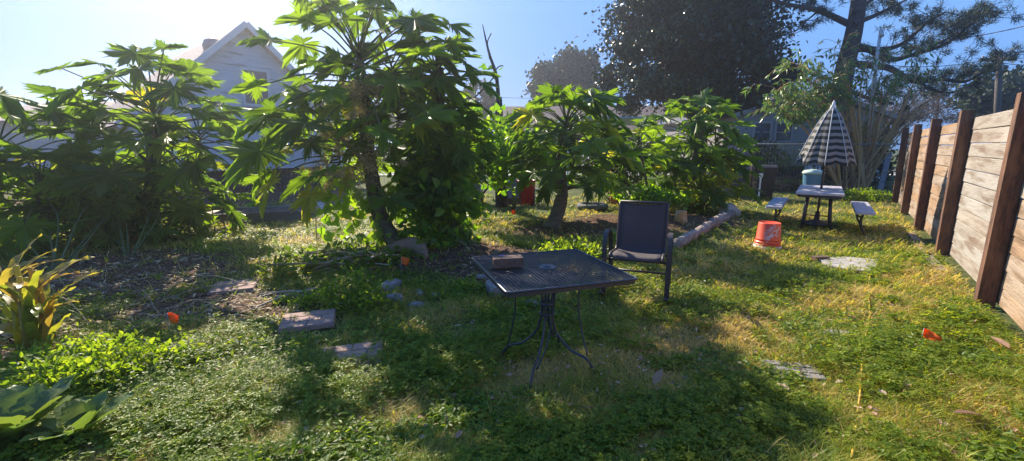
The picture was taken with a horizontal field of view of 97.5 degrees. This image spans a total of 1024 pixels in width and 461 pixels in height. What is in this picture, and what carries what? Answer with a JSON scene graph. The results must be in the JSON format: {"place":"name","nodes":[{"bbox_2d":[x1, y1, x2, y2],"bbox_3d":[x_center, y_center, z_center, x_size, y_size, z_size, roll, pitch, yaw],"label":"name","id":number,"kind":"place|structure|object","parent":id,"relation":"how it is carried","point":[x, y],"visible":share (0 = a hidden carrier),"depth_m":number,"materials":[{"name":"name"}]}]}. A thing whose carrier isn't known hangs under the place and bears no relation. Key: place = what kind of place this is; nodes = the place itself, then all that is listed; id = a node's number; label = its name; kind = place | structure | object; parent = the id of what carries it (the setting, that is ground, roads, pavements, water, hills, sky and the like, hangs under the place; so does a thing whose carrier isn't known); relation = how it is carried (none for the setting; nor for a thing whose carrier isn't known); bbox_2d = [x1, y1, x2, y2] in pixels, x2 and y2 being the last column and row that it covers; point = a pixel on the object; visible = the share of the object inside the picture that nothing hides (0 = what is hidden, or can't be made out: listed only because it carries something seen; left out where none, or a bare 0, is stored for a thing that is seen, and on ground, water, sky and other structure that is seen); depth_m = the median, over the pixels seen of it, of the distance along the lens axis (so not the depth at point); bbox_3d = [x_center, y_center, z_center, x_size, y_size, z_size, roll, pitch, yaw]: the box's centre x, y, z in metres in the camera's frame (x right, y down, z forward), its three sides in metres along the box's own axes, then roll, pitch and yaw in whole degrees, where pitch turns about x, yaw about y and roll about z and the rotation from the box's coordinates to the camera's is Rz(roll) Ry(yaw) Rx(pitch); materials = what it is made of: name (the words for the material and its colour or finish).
{"place":"outdoors","nodes":[
{"label":"outdoors","id":0,"kind":"place"},
{"bbox_2d":[0,149,1023,460],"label":"ground","id":1,"kind":"structure","parent":0,"point":[578,227],"depth_m":5.39,"materials":[{"name":"plant"}]},
{"bbox_2d":[0,233,69,322],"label":"ginger plant","id":2,"kind":"object","parent":1,"relation":"on","point":[7,273],"visible":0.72,"depth_m":3.75,"materials":[{"name":"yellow plant"}]},
{"bbox_2d":[0,373,94,442],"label":"mustard greens","id":3,"kind":"object","parent":1,"relation":"on","point":[22,408],"visible":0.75,"depth_m":2.35,"materials":[{"name":"green plant"}]},
{"bbox_2d":[0,255,102,350],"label":"ginger plant","id":4,"kind":"object","parent":1,"relation":"on","point":[33,302],"visible":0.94,"depth_m":3.30,"materials":[{"name":"yellow plant"}]},
{"bbox_2d":[0,86,144,262],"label":"papaya tree","id":5,"kind":"object","parent":1,"relation":"on","point":[13,110],"visible":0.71,"depth_m":5.95,"materials":[{"name":"green plant"}]},
{"bbox_2d":[19,387,135,441],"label":"mustard greens","id":6,"kind":"object","parent":1,"relation":"on","point":[91,409],"visible":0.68,"depth_m":2.32,"materials":[{"name":"green plant"}]},
{"bbox_2d":[0,351,158,396],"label":"weed patch","id":7,"kind":"object","parent":1,"relation":"on","point":[84,377],"visible":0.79,"depth_m":2.74,"materials":[{"name":"green plant"}]},
{"bbox_2d":[0,153,181,270],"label":"shrub","id":8,"kind":"object","parent":1,"relation":"on","point":[67,242],"visible":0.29,"depth_m":6.20,"materials":[{"name":"green plant"}]},
{"bbox_2d":[0,317,231,395],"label":"weed patch","id":9,"kind":"object","parent":1,"relation":"on","point":[120,349],"visible":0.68,"depth_m":3.04,"materials":[{"name":"green plant"}]},
{"bbox_2d":[4,38,275,247],"bbox_3d":[-5.644,-1.078,7.296,3.549,3.779,3.448,3,11,17],"label":"papaya tree","id":10,"kind":"object","parent":1,"relation":"on","point":[160,135],"visible":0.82,"depth_m":6.64,"materials":[{"name":"green plant"}]},
{"bbox_2d":[44,267,263,332],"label":"dry stalks","id":11,"kind":"object","parent":1,"relation":"on","point":[183,302],"visible":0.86,"depth_m":4.17,"materials":[{"name":"plant"}]},
{"bbox_2d":[0,102,339,168],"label":"house","id":12,"kind":"structure","parent":1,"relation":"on","point":[34,143],"depth_m":20.78,"materials":[{"name":"grey"}]},
{"bbox_2d":[167,312,178,329],"bbox_3d":[-2.648,0.777,3.524,0.086,0.290,0.037,-5,12,-25],"label":"marker flag","id":13,"kind":"object","parent":1,"relation":"on","point":[173,317],"visible":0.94,"depth_m":3.50,"materials":[{"name":"plastic"}]},
{"bbox_2d":[112,160,243,255],"bbox_3d":[-5.894,-0.410,6.946,2.888,1.333,1.804,4,11,21],"label":"shrub","id":14,"kind":"object","parent":1,"relation":"on","point":[152,223],"visible":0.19,"depth_m":6.92,"materials":[{"name":"green plant"}]},
{"bbox_2d":[183,189,225,232],"bbox_3d":[-5.271,-0.297,7.517,0.666,0.770,0.479,-3,11,-15],"label":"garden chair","id":15,"kind":"object","parent":1,"relation":"on","point":[213,212],"visible":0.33,"depth_m":7.69,"materials":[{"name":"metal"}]},
{"bbox_2d":[92,21,344,195],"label":"gabled house","id":16,"kind":"structure","parent":1,"relation":"on","point":[226,58],"depth_m":14.64,"materials":[{"name":"white"}]},
{"bbox_2d":[239,66,270,106],"bbox_3d":[-8.493,-4.743,14.910,0.080,1.230,0.900,9,14,40],"label":"window","id":17,"kind":"structure","parent":16,"relation":"in","point":[247,100],"depth_m":14.90,"materials":[{"name":"white glass"}]},
{"bbox_2d":[207,278,259,294],"bbox_3d":[-2.952,0.598,4.778,0.420,0.043,0.360,-5,13,-19],"label":"paving stone","id":18,"kind":"object","parent":1,"relation":"on","point":[250,286],"visible":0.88,"depth_m":4.70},
{"bbox_2d":[184,206,301,223],"bbox_3d":[-5.433,-0.309,9.200,2.280,0.220,0.940,-4,11,-20],"label":"raised bed","id":19,"kind":"object","parent":1,"relation":"on","point":[276,213],"visible":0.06,"depth_m":9.00,"materials":[{"name":"grey wood"}]},
{"bbox_2d":[245,249,303,279],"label":"grass clump","id":20,"kind":"object","parent":1,"relation":"on","point":[264,267],"visible":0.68,"depth_m":5.25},
{"bbox_2d":[277,308,335,332],"bbox_3d":[-1.723,0.760,3.804,0.420,0.043,0.330,-4,13,-17],"label":"paving stone","id":21,"kind":"object","parent":1,"relation":"on","point":[306,321],"visible":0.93,"depth_m":3.74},
{"bbox_2d":[272,284,345,313],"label":"bush","id":22,"kind":"object","parent":1,"relation":"on","point":[306,300],"visible":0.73,"depth_m":4.20,"materials":[{"name":"green plant"}]},
{"bbox_2d":[315,167,384,244],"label":"climbing vine","id":23,"kind":"object","parent":1,"relation":"on","point":[344,211],"visible":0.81,"depth_m":6.21,"materials":[{"name":"green plant"}]},
{"bbox_2d":[321,341,382,368],"bbox_3d":[-1.147,0.903,3.215,0.420,0.043,0.340,-4,13,-14],"label":"paving stone","id":24,"kind":"object","parent":1,"relation":"on","point":[358,347],"visible":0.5,"depth_m":3.26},
{"bbox_2d":[311,267,398,316],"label":"bush","id":25,"kind":"object","parent":1,"relation":"on","point":[357,295],"visible":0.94,"depth_m":4.10,"materials":[{"name":"green plant"}]},
{"bbox_2d":[213,0,501,244],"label":"papaya tree","id":26,"kind":"object","parent":1,"relation":"on","point":[433,120],"visible":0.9,"depth_m":5.67,"materials":[{"name":"green plant"}]},
{"bbox_2d":[291,63,413,203],"bbox_3d":[-2.054,-1.236,5.742,1.666,1.878,0.652,0,11,0],"label":"flowering vine","id":27,"kind":"object","parent":26,"relation":"attached to","point":[354,86],"visible":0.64,"depth_m":5.71,"materials":[{"name":"plant"}]},
{"bbox_2d":[377,140,480,233],"bbox_3d":[-1.156,-0.492,6.372,1.438,1.594,1.062,0,11,0],"label":"climbing vine","id":28,"kind":"object","parent":26,"relation":"attached to","point":[412,169],"visible":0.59,"depth_m":6.11,"materials":[{"name":"green plant"}]},
{"bbox_2d":[249,234,474,309],"bbox_3d":[-1.772,0.403,5.348,2.723,0.514,2.558,0,11,0],"label":"plant","id":29,"kind":"object","parent":1,"relation":"on","point":[359,256],"visible":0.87,"depth_m":5.54,"materials":[{"name":"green plant"}]},
{"bbox_2d":[239,147,487,200],"bbox_3d":[-3.901,-1.527,12.451,7.259,1.590,0.080,0,11,-2],"label":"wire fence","id":30,"kind":"object","parent":1,"relation":"on","point":[299,173],"visible":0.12,"depth_m":12.42,"materials":[{"name":"metal"}]},
{"bbox_2d":[381,278,402,291],"bbox_3d":[-1.285,0.592,4.782,0.155,0.133,0.258,7,13,32],"label":"rock","id":31,"kind":"object","parent":1,"relation":"on","point":[395,282],"visible":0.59,"depth_m":4.73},
{"bbox_2d":[385,293,402,302],"bbox_3d":[-1.157,0.664,4.404,0.173,0.089,0.103,0,11,0],"label":"rock","id":32,"kind":"object","parent":1,"relation":"on","point":[391,296],"visible":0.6,"depth_m":4.37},
{"bbox_2d":[381,237,428,257],"bbox_3d":[-1.387,0.212,6.013,0.707,0.244,0.346,2,11,13],"label":"rock","id":33,"kind":"object","parent":1,"relation":"on","point":[408,242],"visible":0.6,"depth_m":5.95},
{"bbox_2d":[388,103,444,141],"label":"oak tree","id":34,"kind":"object","parent":1,"relation":"on","point":[392,125],"visible":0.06,"depth_m":46.51,"materials":[{"name":"green plant"}]},
{"bbox_2d":[385,190,496,250],"bbox_3d":[-0.960,-0.143,6.417,1.492,0.870,1.182,0,11,0],"label":"climbing vine","id":35,"kind":"object","parent":1,"relation":"on","point":[427,230],"visible":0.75,"depth_m":6.26,"materials":[{"name":"green plant"}]},
{"bbox_2d":[427,272,511,300],"bbox_3d":[-0.459,0.563,4.578,0.831,0.244,0.519,-6,12,-30],"label":"herb patch","id":36,"kind":"object","parent":1,"relation":"on","point":[464,283],"visible":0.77,"depth_m":4.55,"materials":[{"name":"green plant"}]},
{"bbox_2d":[463,76,494,129],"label":"oak tree","id":37,"kind":"object","parent":1,"relation":"on","point":[487,102],"visible":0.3,"depth_m":41.66,"materials":[{"name":"green plant"}]},
{"bbox_2d":[456,95,507,201],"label":"mulberry shrub","id":38,"kind":"object","parent":1,"relation":"on","point":[484,154],"visible":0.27,"depth_m":8.38,"materials":[{"name":"green plant"}]},
{"bbox_2d":[467,24,507,206],"bbox_3d":[-0.497,-2.475,10.475,1.446,4.294,0.869,-9,14,-41],"label":"dead tree","id":39,"kind":"object","parent":1,"relation":"on","point":[500,199],"visible":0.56,"depth_m":10.17,"materials":[{"name":"wood"}]},
{"bbox_2d":[485,279,507,298],"bbox_3d":[-0.152,0.610,4.551,0.214,0.209,0.284,-5,12,-24],"label":"rock","id":40,"kind":"object","parent":1,"relation":"on","point":[491,287],"visible":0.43,"depth_m":4.44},
{"bbox_2d":[476,296,526,322],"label":"grass clump","id":41,"kind":"object","parent":1,"relation":"on","point":[496,314],"visible":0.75,"depth_m":3.95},
{"bbox_2d":[0,217,1021,460],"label":"clover","id":42,"kind":"object","parent":1,"relation":"on","point":[721,434],"visible":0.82,"depth_m":2.65,"materials":[{"name":"green plant"}]},
{"bbox_2d":[0,192,1023,460],"bbox_3d":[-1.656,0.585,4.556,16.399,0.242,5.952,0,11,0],"label":"grass tufts","id":43,"kind":"object","parent":1,"relation":"on","point":[558,405],"visible":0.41,"depth_m":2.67,"materials":[{"name":"plant"}]},
{"bbox_2d":[991,336,1009,347],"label":"fallen leaf","id":44,"kind":"object","parent":43,"relation":"on","point":[1002,342],"visible":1,"depth_m":3.28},
{"bbox_2d":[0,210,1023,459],"bbox_3d":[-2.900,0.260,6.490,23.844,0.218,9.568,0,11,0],"label":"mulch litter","id":45,"kind":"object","parent":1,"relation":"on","point":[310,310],"visible":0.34,"depth_m":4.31,"materials":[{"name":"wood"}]},
{"bbox_2d":[503,179,520,206],"bbox_3d":[-0.025,-1.035,11.241,0.466,0.860,0.387,-3,11,-15],"label":"folding chair","id":46,"kind":"object","parent":1,"relation":"on","point":[509,199],"visible":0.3,"depth_m":11.20,"materials":[{"name":"black plastic"}]},
{"bbox_2d":[481,103,567,209],"bbox_3d":[0.097,-1.426,9.513,1.811,2.437,1.649,-9,14,-38],"label":"mulberry shrub","id":47,"kind":"object","parent":1,"relation":"on","point":[501,181],"visible":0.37,"depth_m":9.33,"materials":[{"name":"green plant"}]},
{"bbox_2d":[517,179,534,204],"bbox_3d":[0.359,-0.976,11.419,0.500,0.620,0.500,1,11,6],"label":"red crate","id":48,"kind":"object","parent":1,"relation":"on","point":[527,195],"visible":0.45,"depth_m":11.25,"materials":[{"name":"plastic"}]},
{"bbox_2d":[43,247,1022,460],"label":"fallen leaves","id":49,"kind":"object","parent":1,"relation":"on","point":[640,357],"depth_m":2.76,"materials":[{"name":"plant"}]},
{"bbox_2d":[471,249,637,389],"bbox_3d":[0.236,0.593,3.043,0.850,0.727,0.849,-4,11,-18],"label":"table","id":50,"kind":"object","parent":1,"relation":"on","point":[611,277],"visible":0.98,"depth_m":2.90,"materials":[{"name":"paint"}]},
{"bbox_2d":[491,254,523,268],"bbox_3d":[-0.030,0.204,2.949,0.200,0.066,0.095,-2,11,-12],"label":"brick","id":51,"kind":"object","parent":50,"relation":"on","point":[506,261],"visible":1,"depth_m":2.91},
{"bbox_2d":[94,227,1023,460],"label":"ground ivy","id":52,"kind":"object","parent":1,"relation":"on","point":[361,438],"visible":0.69,"depth_m":2.91,"materials":[{"name":"green plant"}]},
{"bbox_2d":[521,41,601,105],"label":"oak tree","id":53,"kind":"object","parent":1,"relation":"on","point":[572,66],"visible":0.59,"depth_m":41.72,"materials":[{"name":"green plant"}]},
{"bbox_2d":[488,82,645,229],"bbox_3d":[1.062,-1.291,8.120,2.898,2.726,2.632,-10,15,-43],"label":"papaya tree","id":54,"kind":"object","parent":1,"relation":"on","point":[555,180],"visible":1,"depth_m":7.72,"materials":[{"name":"green plant"}]},
{"bbox_2d":[533,235,608,259],"bbox_3d":[0.848,0.249,5.920,1.091,0.357,1.067,5,12,26],"label":"herb patch","id":55,"kind":"object","parent":1,"relation":"on","point":[593,248],"visible":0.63,"depth_m":5.89,"materials":[{"name":"green plant"}]},
{"bbox_2d":[577,202,607,210],"bbox_3d":[1.918,-0.577,10.708,0.746,0.150,0.746,0,11,0],"label":"log","id":56,"kind":"object","parent":1,"relation":"on","point":[600,206],"visible":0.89,"depth_m":10.45,"materials":[{"name":"wood"}]},
{"bbox_2d":[569,154,643,202],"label":"evergreen shrub","id":57,"kind":"object","parent":1,"relation":"on","point":[635,178],"visible":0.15,"depth_m":11.16,"materials":[{"name":"green plant"}]},
{"bbox_2d":[598,227,616,245],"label":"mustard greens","id":58,"kind":"object","parent":1,"relation":"on","point":[614,231],"visible":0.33,"depth_m":6.62,"materials":[{"name":"green plant"}]},
{"bbox_2d":[591,115,671,197],"bbox_3d":[2.808,-1.393,10.027,1.651,2.240,2.938,5,12,26],"label":"papaya tree","id":59,"kind":"object","parent":1,"relation":"on","point":[660,157],"visible":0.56,"depth_m":9.13,"materials":[{"name":"green plant"}]},
{"bbox_2d":[598,200,673,301],"bbox_3d":[1.300,0.186,4.614,0.655,0.898,0.848,4,11,21],"label":"chair","id":60,"kind":"object","parent":1,"relation":"on","point":[642,233],"visible":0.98,"depth_m":4.82,"materials":[{"name":"fabric"}]},
{"bbox_2d":[618,138,677,185],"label":"evergreen shrub","id":61,"kind":"object","parent":1,"relation":"on","point":[656,172],"visible":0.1,"depth_m":11.43,"materials":[{"name":"green plant"}]},
{"bbox_2d":[608,180,700,209],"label":"sweet potato vine","id":62,"kind":"object","parent":1,"relation":"on","point":[654,192],"visible":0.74,"depth_m":9.07,"materials":[{"name":"green plant"}]},
{"bbox_2d":[652,369,662,383],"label":"fallen leaf","id":63,"kind":"object","parent":1,"relation":"on","point":[657,376],"visible":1,"depth_m":2.80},
{"bbox_2d":[649,148,695,191],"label":"papaya tree","id":64,"kind":"object","parent":1,"relation":"on","point":[668,183],"visible":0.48,"depth_m":9.70,"materials":[{"name":"green plant"}]},
{"bbox_2d":[674,210,687,223],"bbox_3d":[3.140,-0.260,8.349,0.260,0.220,0.254,0,11,0],"label":"cut stump","id":65,"kind":"object","parent":1,"relation":"on","point":[681,216],"visible":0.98,"depth_m":8.26,"materials":[{"name":"orange wood"}]},
{"bbox_2d":[673,229,699,249],"bbox_3d":[2.678,0.138,6.944,0.197,0.185,0.914,8,16,37],"label":"log","id":66,"kind":"object","parent":1,"relation":"on","point":[685,238],"visible":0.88,"depth_m":6.76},
{"bbox_2d":[630,86,765,211],"bbox_3d":[4.230,-1.773,10.352,2.885,3.025,2.940,0,11,0],"label":"papaya tree","id":67,"kind":"object","parent":1,"relation":"on","point":[700,149],"visible":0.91,"depth_m":9.68,"materials":[{"name":"green plant"}]},
{"bbox_2d":[575,0,823,176],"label":"magnolia tree","id":68,"kind":"object","parent":1,"relation":"on","point":[694,47],"visible":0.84,"depth_m":19.26,"materials":[{"name":"green plant"}]},
{"bbox_2d":[695,220,716,237],"bbox_3d":[3.327,-0.042,7.743,0.196,0.182,1.461,8,15,37],"label":"log","id":69,"kind":"object","parent":1,"relation":"on","point":[705,227],"visible":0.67,"depth_m":7.64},
{"bbox_2d":[666,156,752,213],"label":"grass clump","id":70,"kind":"object","parent":1,"relation":"on","point":[702,183],"visible":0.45,"depth_m":10.02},
{"bbox_2d":[708,210,735,227],"bbox_3d":[4.120,-0.240,8.770,0.237,0.228,1.779,7,11,34],"label":"log","id":71,"kind":"object","parent":1,"relation":"on","point":[719,218],"visible":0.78,"depth_m":8.41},
{"bbox_2d":[718,203,740,216],"bbox_3d":[4.674,-0.426,9.706,0.466,0.335,0.360,0,11,0],"label":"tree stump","id":72,"kind":"object","parent":1,"relation":"on","point":[732,206],"visible":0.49,"depth_m":9.59,"materials":[{"name":"grey wood"}]},
{"bbox_2d":[708,142,755,193],"bbox_3d":[6.650,-1.824,13.680,1.469,1.720,0.090,-1,11,-5],"label":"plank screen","id":73,"kind":"object","parent":1,"relation":"on","point":[745,154],"visible":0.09,"depth_m":13.73,"materials":[{"name":"wood"}]},
{"bbox_2d":[728,125,790,183],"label":"evergreen shrub","id":74,"kind":"object","parent":1,"relation":"on","point":[761,162],"visible":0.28,"depth_m":16.07,"materials":[{"name":"green plant"}]},
{"bbox_2d":[755,165,777,196],"bbox_3d":[7.285,-1.404,12.916,0.475,0.969,0.606,5,12,24],"label":"wheelie bin","id":75,"kind":"object","parent":1,"relation":"on","point":[766,181],"visible":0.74,"depth_m":12.70,"materials":[{"name":"black plastic"}]},
{"bbox_2d":[753,221,781,249],"bbox_3d":[3.826,0.067,6.701,0.376,0.385,0.376,-1,11,-8],"label":"upturned bucket","id":76,"kind":"object","parent":1,"relation":"on","point":[768,233],"visible":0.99,"depth_m":6.58,"materials":[{"name":"orange plastic"}]},
{"bbox_2d":[735,173,802,192],"bbox_3d":[8.760,-1.592,15.352,4.010,0.785,2.388,0,11,0],"label":"brush pile","id":77,"kind":"object","parent":1,"relation":"on","point":[776,184],"visible":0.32,"depth_m":15.10,"materials":[{"name":"brown wood"}]},
{"bbox_2d":[655,90,897,180],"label":"pale house","id":78,"kind":"structure","parent":1,"relation":"on","point":[774,129],"depth_m":20.05,"materials":[{"name":"paint"}]},
{"bbox_2d":[752,121,772,142],"bbox_3d":[11.108,-4.369,19.949,0.880,0.930,0.080,-1,11,-4],"label":"window","id":79,"kind":"structure","parent":78,"relation":"in","point":[759,126],"depth_m":19.93,"materials":[{"name":"grey glass"}]},
{"bbox_2d":[773,121,793,142],"bbox_3d":[12.106,-4.382,20.017,0.880,0.930,0.080,-1,11,-4],"label":"window","id":80,"kind":"structure","parent":78,"relation":"in","point":[778,129],"depth_m":20.03,"materials":[{"name":"grey glass"}]},
{"bbox_2d":[757,136,805,190],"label":"tall shrub","id":81,"kind":"object","parent":1,"relation":"on","point":[784,164],"visible":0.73,"depth_m":14.84,"materials":[{"name":"green plant"}]},
{"bbox_2d":[774,179,802,189],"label":"plants","id":82,"kind":"object","parent":1,"relation":"on","point":[800,181],"visible":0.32,"depth_m":15.39,"materials":[{"name":"green plant"}]},
{"bbox_2d":[761,359,826,381],"bbox_3d":[1.901,0.960,3.060,0.360,0.043,0.220,2,12,14],"label":"paving stone","id":83,"kind":"object","parent":1,"relation":"on","point":[808,368],"visible":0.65,"depth_m":3.04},
{"bbox_2d":[741,48,858,185],"bbox_3d":[8.630,-3.157,13.502,3.888,4.259,1.840,-4,11,-21],"label":"willow tree","id":84,"kind":"object","parent":1,"relation":"on","point":[802,112],"visible":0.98,"depth_m":13.15,"materials":[{"name":"green plant"}]},
{"bbox_2d":[802,169,822,197],"bbox_3d":[8.801,-1.388,13.171,0.570,0.810,0.570,0,11,0],"label":"rubbish can","id":85,"kind":"object","parent":1,"relation":"on","point":[812,176],"visible":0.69,"depth_m":12.96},
{"bbox_2d":[810,255,829,261],"bbox_3d":[4.081,0.369,5.953,0.200,0.060,0.100,-1,11,-6],"label":"brick","id":86,"kind":"object","parent":1,"relation":"on","point":[813,257],"visible":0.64,"depth_m":5.93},
{"bbox_2d":[765,185,875,234],"bbox_3d":[5.780,-0.419,8.489,1.590,0.732,1.860,7,13,34],"label":"picnic table","id":87,"kind":"object","parent":1,"relation":"on","point":[831,193],"visible":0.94,"depth_m":8.06,"materials":[{"name":"grey plastic"}]},
{"bbox_2d":[749,143,899,193],"bbox_3d":[10.173,-1.895,14.162,5.749,1.680,0.080,-1,11,-7],"label":"wire fence","id":88,"kind":"object","parent":1,"relation":"on","point":[793,144],"visible":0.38,"depth_m":14.07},
{"bbox_2d":[795,100,856,226],"bbox_3d":[5.786,-1.202,8.309,0.886,2.320,0.884,-7,13,-32],"label":"patio umbrella","id":89,"kind":"object","parent":1,"relation":"on","point":[828,143],"visible":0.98,"depth_m":8.02,"materials":[{"name":"fabric"}]},
{"bbox_2d":[818,257,877,272],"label":"concrete slab","id":90,"kind":"structure","parent":1,"relation":"on","point":[843,260],"depth_m":5.73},
{"bbox_2d":[799,132,899,187],"bbox_3d":[12.554,-2.567,16.350,4.165,2.264,1.448,0,11,0],"label":"evergreen shrub","id":91,"kind":"object","parent":1,"relation":"on","point":[880,166],"visible":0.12,"depth_m":16.21,"materials":[{"name":"green plant"}]},
{"bbox_2d":[850,275,870,458],"bbox_3d":[2.952,0.792,3.738,0.040,0.084,4.196,9,14,38],"label":"yellow rope","id":92,"kind":"object","parent":1,"relation":"on","point":[858,405],"visible":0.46,"depth_m":2.67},
{"bbox_2d":[842,186,892,201],"bbox_3d":[9.789,-0.985,12.358,1.493,0.432,1.423,-4,11,-22],"label":"weed patch","id":93,"kind":"object","parent":1,"relation":"on","point":[873,194],"visible":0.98,"depth_m":12.30,"materials":[{"name":"green plant"}]},
{"bbox_2d":[844,103,897,148],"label":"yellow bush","id":94,"kind":"object","parent":1,"relation":"on","point":[865,127],"visible":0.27,"depth_m":15.88,"materials":[{"name":"green plant"}]},
{"bbox_2d":[864,29,883,167],"bbox_3d":[12.035,-3.879,15.029,0.357,5.328,0.189,-4,12,-22],"label":"metal pole","id":95,"kind":"object","parent":1,"relation":"on","point":[881,34],"visible":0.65,"depth_m":14.74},
{"bbox_2d":[799,59,950,193],"bbox_3d":[11.696,-3.280,14.155,4.840,4.281,2.291,0,11,0],"label":"orange stemmed shrub","id":96,"kind":"object","parent":1,"relation":"on","point":[854,180],"visible":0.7,"depth_m":14.29,"materials":[{"name":"plant"}]},
{"bbox_2d":[812,30,942,189],"bbox_3d":[11.104,-3.502,13.958,4.733,4.744,1.694,-2,11,-8],"label":"willow tree","id":97,"kind":"object","parent":1,"relation":"on","point":[892,91],"visible":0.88,"depth_m":13.78,"materials":[{"name":"green plant"}]},
{"bbox_2d":[740,0,1023,183],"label":"pine tree","id":98,"kind":"object","parent":1,"relation":"on","point":[963,24],"visible":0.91,"depth_m":17.27,"materials":[{"name":"green plant"}]},
{"bbox_2d":[877,153,891,189],"bbox_3d":[12.922,-2.054,15.567,0.586,1.266,0.155,-8,13,-37],"label":"leaning board","id":99,"kind":"object","parent":1,"relation":"on","point":[883,177],"visible":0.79,"depth_m":15.55,"materials":[{"name":"blue wood"}]},
{"bbox_2d":[858,77,988,166],"bbox_3d":[22.938,-6.364,26.278,8.662,6.142,5.371,0,11,0],"label":"brown tree","id":100,"kind":"object","parent":1,"relation":"on","point":[946,117],"visible":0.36,"depth_m":25.55,"materials":[{"name":"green plant"}]},
{"bbox_2d":[907,232,945,270],"bbox_3d":[5.977,0.265,6.534,0.167,0.030,2.901,7,13,34],"label":"scrap board","id":101,"kind":"object","parent":1,"relation":"on","point":[915,237],"visible":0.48,"depth_m":6.48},
{"bbox_2d":[920,328,941,343],"bbox_3d":[3.176,0.840,3.410,0.118,0.180,0.037,9,14,41],"label":"marker flag","id":102,"kind":"object","parent":1,"relation":"on","point":[929,334],"visible":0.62,"depth_m":3.41,"materials":[{"name":"plastic"}]},
{"bbox_2d":[891,92,1023,330],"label":"board fence","id":103,"kind":"object","parent":1,"relation":"on","point":[974,231],"visible":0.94,"depth_m":5.26,"materials":[{"name":"wood"}]},
{"bbox_2d":[937,60,1023,165],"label":"evergreen tree","id":104,"kind":"object","parent":1,"relation":"on","point":[1012,87],"visible":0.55,"depth_m":28.33,"materials":[{"name":"green plant"}]},
{"bbox_2d":[980,55,1015,173],"bbox_3d":[24.799,-5.894,23.314,2.050,6.398,0.314,0,11,0],"label":"utility pole","id":105,"kind":"object","parent":1,"relation":"on","point":[997,95],"visible":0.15,"depth_m":23.02,"materials":[{"name":"brown wood"}]},
{"bbox_2d":[0,0,1023,149],"label":"sky","id":106,"kind":"structure","parent":0,"point":[36,35],"materials":[{"name":"blue"}]},
{"bbox_2d":[503,105,675,167],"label":"brown roofed house","id":107,"kind":"structure","parent":0,"point":[557,109],"depth_m":32.12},
{"bbox_2d":[557,116,661,184],"bbox_3d":[3.600,-3.005,17.242,3.600,2.522,2.198,-1,11,-6],"label":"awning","id":108,"kind":"object","parent":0,"point":[627,120],"visible":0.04,"depth_m":16.34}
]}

